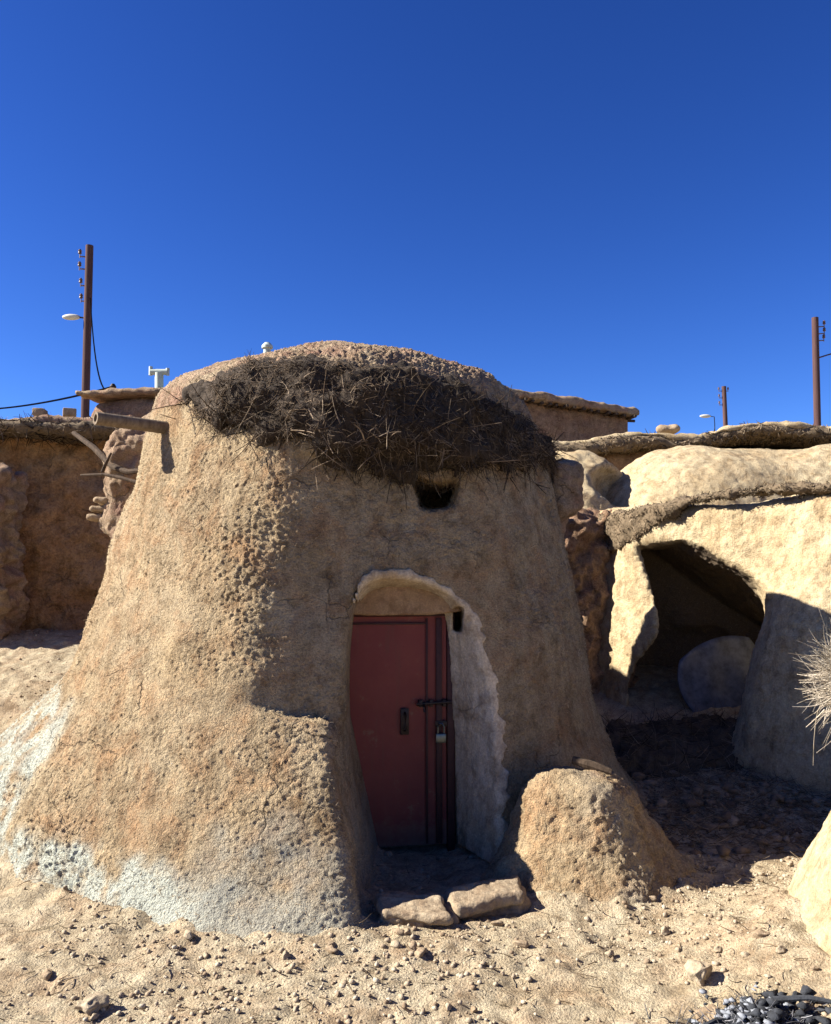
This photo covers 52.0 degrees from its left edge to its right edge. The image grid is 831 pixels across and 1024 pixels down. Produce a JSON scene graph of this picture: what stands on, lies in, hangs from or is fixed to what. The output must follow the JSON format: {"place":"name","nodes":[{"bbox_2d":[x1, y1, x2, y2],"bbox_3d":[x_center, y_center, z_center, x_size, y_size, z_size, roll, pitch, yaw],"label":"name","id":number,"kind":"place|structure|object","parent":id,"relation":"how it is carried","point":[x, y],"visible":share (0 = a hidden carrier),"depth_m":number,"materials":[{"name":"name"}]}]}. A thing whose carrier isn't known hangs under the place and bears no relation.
{"place":"outdoors","nodes":[
{"label":"outdoors","id":0,"kind":"place"},
{"bbox_2d":[0,628,830,1023],"bbox_3d":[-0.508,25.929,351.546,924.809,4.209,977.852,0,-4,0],"label":"ground","id":1,"kind":"structure","parent":0,"point":[672,990],"depth_m":3.47,"materials":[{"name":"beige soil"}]},
{"bbox_2d":[0,463,29,640],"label":"stone pier","id":2,"kind":"structure","parent":1,"relation":"on","point":[14,599],"depth_m":8.00,"materials":[{"name":"brown stone"}]},
{"bbox_2d":[42,968,51,980],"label":"stone","id":3,"kind":"object","parent":1,"relation":"on","point":[46,974],"visible":1,"depth_m":3.30,"materials":[{"name":"beige stone"}]},
{"bbox_2d":[0,408,118,630],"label":"mud house","id":4,"kind":"structure","parent":1,"relation":"on","point":[64,540],"depth_m":8.61,"materials":[{"name":"soil"}]},
{"bbox_2d":[32,408,47,415],"bbox_3d":[-3.836,-1.010,8.700,0.110,0.080,0.160,0,-4,-6],"label":"mud brick","id":5,"kind":"object","parent":4,"relation":"on","point":[37,411],"visible":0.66,"depth_m":8.62,"materials":[{"name":"brick"}]},
{"bbox_2d":[63,408,76,416],"bbox_3d":[-3.534,-1.010,8.700,0.130,0.080,0.160,2,-5,-23],"label":"mud brick","id":6,"kind":"object","parent":4,"relation":"on","point":[72,412],"visible":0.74,"depth_m":8.63,"materials":[{"name":"brick"}]},
{"bbox_2d":[78,244,93,417],"bbox_3d":[-8.332,-3.126,21.294,0.418,7.255,0.213,0,-4,0],"label":"utility pole","id":7,"kind":"object","parent":1,"relation":"on","point":[87,328],"visible":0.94,"depth_m":21.35,"materials":[{"name":"brown wood"}]},
{"bbox_2d":[62,314,83,319],"bbox_3d":[-8.572,-4.903,21.428,0.634,0.150,0.200,0,-4,0],"label":"street lamp","id":8,"kind":"object","parent":7,"relation":"attached to","point":[71,317],"visible":1,"depth_m":21.36,"materials":[{"name":"metal"}]},
{"bbox_2d":[90,298,103,387],"bbox_3d":[-6.074,-3.501,16.311,0.028,4.584,10.871,2,-5,-23],"label":"power cable","id":9,"kind":"object","parent":7,"relation":"hanging from","point":[94,346],"visible":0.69,"depth_m":18.01,"materials":[{"name":"black rubber"}]},
{"bbox_2d":[74,992,109,1015],"bbox_3d":[-1.170,1.784,3.083,0.123,0.074,0.095,3,-6,-39],"label":"stone","id":10,"kind":"object","parent":1,"relation":"on","point":[89,1004],"visible":0.99,"depth_m":3.06,"materials":[{"name":"beige stone"}]},
{"bbox_2d":[90,1013,98,1019],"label":"stone","id":11,"kind":"object","parent":1,"relation":"on","point":[94,1016],"visible":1,"depth_m":3.02,"materials":[{"name":"beige stone"}]},
{"bbox_2d":[75,387,162,417],"bbox_3d":[-2.609,-0.079,10.611,2.166,2.492,2.555,-1,-4,8],"label":"mud hut","id":12,"kind":"object","parent":1,"relation":"on","point":[136,402],"visible":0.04,"depth_m":9.60,"materials":[{"name":"beige soil"}]},
{"bbox_2d":[149,366,169,387],"bbox_3d":[-3.025,-1.536,10.043,0.242,0.363,0.100,0,-4,0],"label":"vent pipe","id":13,"kind":"object","parent":12,"relation":"on","point":[159,374],"visible":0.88,"depth_m":10.02,"materials":[{"name":"white plastic"}]},
{"bbox_3d":[-3.925,-1.539,11.046,0.090,0.250,0.086,0,-4,0],"label":"cable bracket","id":14,"kind":"object","parent":12,"relation":"attached to","visible":0},
{"bbox_2d":[0,387,109,408],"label":"power cable","id":15,"kind":"object","parent":14,"relation":"attached to","point":[46,401],"visible":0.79,"depth_m":12.76,"materials":[{"name":"black rubber"}]},
{"bbox_2d":[99,412,150,539],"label":"broken wall","id":16,"kind":"structure","parent":1,"relation":"on","point":[123,446],"depth_m":6.60,"materials":[{"name":"beige stone"}]},
{"bbox_2d":[86,514,102,521],"bbox_3d":[-2.489,0.050,6.710,0.148,0.058,0.260,0,-4,-5],"label":"stacked stone","id":17,"kind":"object","parent":16,"relation":"on","point":[93,517],"visible":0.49,"depth_m":6.59,"materials":[{"name":"beige stone"}]},
{"bbox_2d":[89,506,103,512],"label":"stacked stone","id":18,"kind":"object","parent":17,"relation":"on","point":[99,509],"visible":0.59,"depth_m":6.60,"materials":[{"name":"beige stone"}]},
{"bbox_2d":[93,497,107,505],"bbox_3d":[-2.452,-0.084,6.725,0.126,0.065,0.280,1,-4,-7],"label":"stacked stone","id":19,"kind":"object","parent":18,"relation":"on","point":[101,501],"visible":0.62,"depth_m":6.59,"materials":[{"name":"beige stone"}]},
{"bbox_2d":[72,431,137,474],"bbox_3d":[-2.445,-0.477,6.687,0.898,0.416,0.082,-3,-5,34],"label":"dead branch","id":20,"kind":"object","parent":16,"relation":"attached to","point":[99,453],"visible":0.88,"depth_m":6.65,"materials":[{"name":"brown wood"}]},
{"bbox_2d":[101,452,111,472],"bbox_3d":[-2.371,-0.379,6.530,0.099,0.155,0.028,-2,-5,26],"label":"dead branch","id":21,"kind":"object","parent":16,"relation":"attached to","point":[105,464],"visible":1,"depth_m":6.52,"materials":[{"name":"brown wood"}]},
{"bbox_2d":[80,473,135,483],"bbox_3d":[-2.303,-0.246,6.441,0.567,0.106,0.037,-2,-5,21],"label":"dead branch","id":22,"kind":"object","parent":16,"relation":"attached to","point":[115,477],"visible":0.84,"depth_m":6.43,"materials":[{"name":"brown wood"}]},
{"bbox_2d":[183,929,192,939],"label":"stone","id":23,"kind":"object","parent":1,"relation":"on","point":[188,934],"visible":1,"depth_m":3.60,"materials":[{"name":"beige stone"}]},
{"bbox_2d":[282,950,290,959],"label":"stone","id":24,"kind":"object","parent":1,"relation":"on","point":[286,953],"visible":1,"depth_m":3.42,"materials":[{"name":"beige stone"}]},
{"bbox_2d":[0,340,649,938],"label":"mud house","id":25,"kind":"structure","parent":1,"relation":"on","point":[332,638],"depth_m":4.69,"materials":[{"name":"soil"}]},
{"bbox_2d":[262,342,272,352],"bbox_3d":[-1.187,-1.248,6.813,0.090,0.215,0.090,0,-4,0],"label":"vent stub","id":26,"kind":"object","parent":25,"relation":"on","point":[267,347],"visible":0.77,"depth_m":6.79,"materials":[{"name":"white plastic"}]},
{"bbox_2d":[350,616,450,846],"bbox_3d":[-0.095,1.255,4.884,0.601,1.300,0.121,1,-4,-8],"label":"door","id":27,"kind":"structure","parent":25,"relation":"in","point":[398,701],"depth_m":4.91,"materials":[{"name":"paint"}]},
{"bbox_2d":[325,944,337,953],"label":"stone","id":28,"kind":"object","parent":1,"relation":"on","point":[330,948],"visible":0.94,"depth_m":3.47,"materials":[{"name":"beige stone"}]},
{"bbox_2d":[328,940,335,945],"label":"stone","id":29,"kind":"object","parent":1,"relation":"on","point":[330,942],"visible":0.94,"depth_m":3.51,"materials":[{"name":"beige stone"}]},
{"bbox_2d":[384,851,392,856],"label":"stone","id":30,"kind":"object","parent":1,"relation":"on","point":[389,853],"visible":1,"depth_m":4.73,"materials":[{"name":"grey stone"}]},
{"bbox_2d":[382,1020,396,1023],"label":"stone","id":31,"kind":"object","parent":1,"relation":"on","point":[389,1022],"visible":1,"depth_m":2.95,"materials":[{"name":"beige stone"}]},
{"bbox_2d":[390,940,400,947],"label":"stone","id":32,"kind":"object","parent":1,"relation":"on","point":[395,943],"visible":1,"depth_m":3.50,"materials":[{"name":"beige stone"}]},
{"bbox_2d":[392,928,403,935],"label":"stone","id":33,"kind":"object","parent":1,"relation":"on","point":[398,931],"visible":1,"depth_m":3.60,"materials":[{"name":"beige stone"}]},
{"bbox_2d":[404,928,410,935],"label":"stone","id":34,"kind":"object","parent":1,"relation":"on","point":[407,931],"visible":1,"depth_m":3.60,"materials":[{"name":"beige stone"}]},
{"bbox_2d":[408,943,416,951],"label":"stone","id":35,"kind":"object","parent":1,"relation":"on","point":[413,946],"visible":0.85,"depth_m":3.48,"materials":[{"name":"beige stone"}]},
{"bbox_2d":[0,749,830,1023],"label":"dry litter","id":36,"kind":"object","parent":1,"relation":"on","point":[676,811],"visible":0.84,"depth_m":5.13,"materials":[{"name":"brown plant"}]},
{"bbox_2d":[414,947,425,957],"bbox_3d":[0.025,1.779,3.439,0.060,0.029,0.049,3,-5,-36],"label":"stone","id":37,"kind":"object","parent":1,"relation":"on","point":[420,952],"visible":1,"depth_m":3.43,"materials":[{"name":"beige stone"}]},
{"bbox_2d":[445,1002,451,1010],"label":"stone","id":38,"kind":"object","parent":1,"relation":"on","point":[448,1006],"visible":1,"depth_m":3.02,"materials":[{"name":"beige stone"}]},
{"bbox_2d":[379,885,530,927],"bbox_3d":[0.183,1.881,3.914,0.758,0.258,0.332,1,-5,-18],"label":"door step","id":39,"kind":"object","parent":1,"relation":"on","point":[525,906],"depth_m":3.90,"materials":[{"name":"stone"}]},
{"bbox_2d":[374,892,453,925],"bbox_3d":[-0.012,1.767,3.800,0.385,0.068,0.224,-1,-4,9],"label":"flagstone","id":40,"kind":"object","parent":39,"relation":"on","point":[428,909],"visible":1,"depth_m":3.76,"materials":[{"name":"stone"}]},
{"bbox_2d":[444,876,524,918],"bbox_3d":[0.336,1.781,3.947,0.412,0.098,0.224,1,-5,-19],"label":"flagstone","id":41,"kind":"object","parent":39,"relation":"on","point":[471,899],"visible":0.98,"depth_m":3.89,"materials":[{"name":"stone"}]},
{"bbox_2d":[470,1006,477,1012],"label":"stone","id":42,"kind":"object","parent":1,"relation":"on","point":[474,1009],"visible":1,"depth_m":3.04,"materials":[{"name":"beige stone"}]},
{"bbox_2d":[490,920,503,925],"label":"stone","id":43,"kind":"object","parent":1,"relation":"on","point":[497,923],"visible":1,"depth_m":3.75,"materials":[{"name":"beige stone"}]},
{"bbox_2d":[513,940,528,947],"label":"stone","id":44,"kind":"object","parent":1,"relation":"on","point":[523,943],"visible":1,"depth_m":3.53,"materials":[{"name":"beige stone"}]},
{"bbox_2d":[555,998,560,1004],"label":"stone","id":45,"kind":"object","parent":1,"relation":"on","point":[557,1001],"visible":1,"depth_m":3.07,"materials":[{"name":"beige stone"}]},
{"bbox_2d":[504,385,639,440],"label":"mud house","id":46,"kind":"structure","parent":1,"relation":"on","point":[576,418],"depth_m":15.76,"materials":[{"name":"brown soil"}]},
{"bbox_2d":[479,765,696,903],"bbox_3d":[0.897,1.688,4.418,1.334,0.715,1.217,0,-4,0],"label":"mud mound","id":47,"kind":"object","parent":1,"relation":"on","point":[598,835],"visible":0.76,"depth_m":4.17,"materials":[{"name":"soil"}]},
{"bbox_2d":[572,756,611,774],"bbox_3d":[0.926,1.336,4.475,0.209,0.094,0.057,-1,-5,18],"label":"broken branch","id":48,"kind":"object","parent":47,"relation":"on","point":[586,763],"visible":1,"depth_m":4.46,"materials":[{"name":"brown wood"}]},
{"bbox_2d":[555,450,622,509],"bbox_3d":[1.869,0.502,9.697,2.150,2.365,2.179,0,-4,0],"label":"mud vault","id":49,"kind":"object","parent":1,"relation":"on","point":[602,475],"visible":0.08,"depth_m":9.22,"materials":[{"name":"beige soil"}]},
{"bbox_2d":[564,507,639,694],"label":"rubble wall","id":50,"kind":"structure","parent":1,"relation":"on","point":[586,545],"depth_m":7.76,"materials":[{"name":"brown stone"}]},
{"bbox_2d":[605,950,613,956],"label":"stone","id":51,"kind":"object","parent":1,"relation":"on","point":[609,953],"visible":1,"depth_m":3.48,"materials":[{"name":"beige stone"}]},
{"bbox_2d":[612,1019,637,1023],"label":"stone","id":52,"kind":"object","parent":1,"relation":"on","point":[623,1021],"visible":1,"depth_m":2.86,"materials":[{"name":"beige stone"}]},
{"bbox_2d":[648,895,656,900],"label":"stone","id":53,"kind":"object","parent":1,"relation":"on","point":[652,897],"visible":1,"depth_m":3.95,"materials":[{"name":"beige stone"}]},
{"bbox_2d":[661,926,669,934],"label":"stone","id":54,"kind":"object","parent":1,"relation":"on","point":[665,930],"visible":1,"depth_m":3.65,"materials":[{"name":"beige stone"}]},
{"bbox_2d":[601,697,743,781],"bbox_3d":[2.146,1.869,6.742,2.106,0.800,1.615,2,-5,-24],"label":"rubble heap","id":55,"kind":"object","parent":1,"relation":"on","point":[701,739],"visible":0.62,"depth_m":6.44,"materials":[{"name":"stone"}]},
{"bbox_2d":[552,420,830,470],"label":"mud house","id":56,"kind":"structure","parent":1,"relation":"on","point":[620,451],"depth_m":10.57,"materials":[{"name":"soil"}]},
{"bbox_2d":[656,424,679,433],"bbox_3d":[3.443,-1.129,11.631,0.318,0.143,0.284,0,-4,0],"label":"boulder","id":57,"kind":"object","parent":56,"relation":"on","point":[673,428],"visible":0.85,"depth_m":11.53,"materials":[{"name":"stone"}]},
{"bbox_2d":[684,959,712,985],"bbox_3d":[1.060,1.721,3.183,0.098,0.080,0.101,0,-4,0],"label":"stone","id":58,"kind":"object","parent":1,"relation":"on","point":[699,972],"visible":1,"depth_m":3.16,"materials":[{"name":"beige stone"}]},
{"bbox_2d":[693,1004,718,1023],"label":"stone","id":59,"kind":"object","parent":1,"relation":"on","point":[704,1010],"visible":0.49,"depth_m":2.94,"materials":[{"name":"beige stone"}]},
{"bbox_2d":[700,414,714,427],"bbox_3d":[13.199,-2.851,38.348,0.756,3.111,0.239,1,-4,-12],"label":"street lamp","id":60,"kind":"object","parent":1,"relation":"on","point":[705,416],"visible":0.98,"depth_m":38.38,"materials":[{"name":"metal"}]},
{"bbox_2d":[597,477,830,794],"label":"mud house","id":61,"kind":"structure","parent":1,"relation":"on","point":[714,604],"depth_m":6.93,"materials":[{"name":"soil"}]},
{"bbox_2d":[677,635,754,712],"bbox_3d":[2.657,1.451,7.354,0.806,0.752,0.161,1,-4,-8],"label":"boulder","id":62,"kind":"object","parent":61,"relation":"in","point":[716,669],"depth_m":7.36,"materials":[{"name":"grey stone"}]},
{"bbox_2d":[714,946,721,952],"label":"stone","id":63,"kind":"object","parent":1,"relation":"on","point":[717,949],"visible":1,"depth_m":3.38,"materials":[{"name":"beige stone"}]},
{"bbox_2d":[606,444,830,506],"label":"mud dome","id":64,"kind":"structure","parent":1,"relation":"on","point":[661,475],"depth_m":9.00,"materials":[{"name":"beige soil"}]},
{"bbox_2d":[610,977,830,1023],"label":"gravel pile","id":65,"kind":"object","parent":1,"relation":"on","point":[769,1009],"visible":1,"depth_m":2.85,"materials":[{"name":"grey gravel"}]},
{"bbox_2d":[718,386,728,425],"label":"utility pole","id":66,"kind":"object","parent":1,"relation":"on","point":[724,406],"visible":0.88,"depth_m":42.44,"materials":[{"name":"brown wood"}]},
{"bbox_2d":[630,768,830,855],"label":"rubble","id":67,"kind":"object","parent":1,"relation":"on","point":[722,850],"visible":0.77,"depth_m":5.43,"materials":[{"name":"stone"}]},
{"bbox_2d":[740,951,749,957],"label":"stone","id":68,"kind":"object","parent":1,"relation":"on","point":[744,954],"visible":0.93,"depth_m":3.27,"materials":[{"name":"beige stone"}]},
{"bbox_2d":[753,928,770,937],"bbox_3d":[1.356,1.652,3.335,0.070,0.040,0.039,0,-4,0],"label":"stone","id":69,"kind":"object","parent":1,"relation":"on","point":[760,933],"visible":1,"depth_m":3.33,"materials":[{"name":"beige stone"}]},
{"bbox_2d":[775,945,784,952],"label":"stone","id":70,"kind":"object","parent":1,"relation":"on","point":[780,948],"visible":1,"depth_m":3.20,"materials":[{"name":"beige stone"}]},
{"bbox_2d":[787,811,830,961],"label":"mud bank","id":71,"kind":"structure","parent":1,"relation":"on","point":[809,887],"depth_m":3.41,"materials":[{"name":"beige soil"}]},
{"bbox_2d":[789,605,830,765],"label":"dry bush","id":72,"kind":"object","parent":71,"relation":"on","point":[824,670],"visible":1,"depth_m":3.84,"materials":[{"name":"beige plant"}]},
{"bbox_2d":[810,965,819,970],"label":"stone","id":73,"kind":"object","parent":1,"relation":"on","point":[813,968],"visible":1,"depth_m":3.06,"materials":[{"name":"beige stone"}]},
{"bbox_2d":[811,317,830,425],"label":"utility pole","id":74,"kind":"object","parent":1,"relation":"on","point":[816,357],"visible":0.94,"depth_m":26.34,"materials":[{"name":"brown wood"}]},
{"bbox_2d":[0,0,830,434],"label":"sky","id":75,"kind":"structure","parent":0,"point":[626,203],"materials":[{"name":"blue"}]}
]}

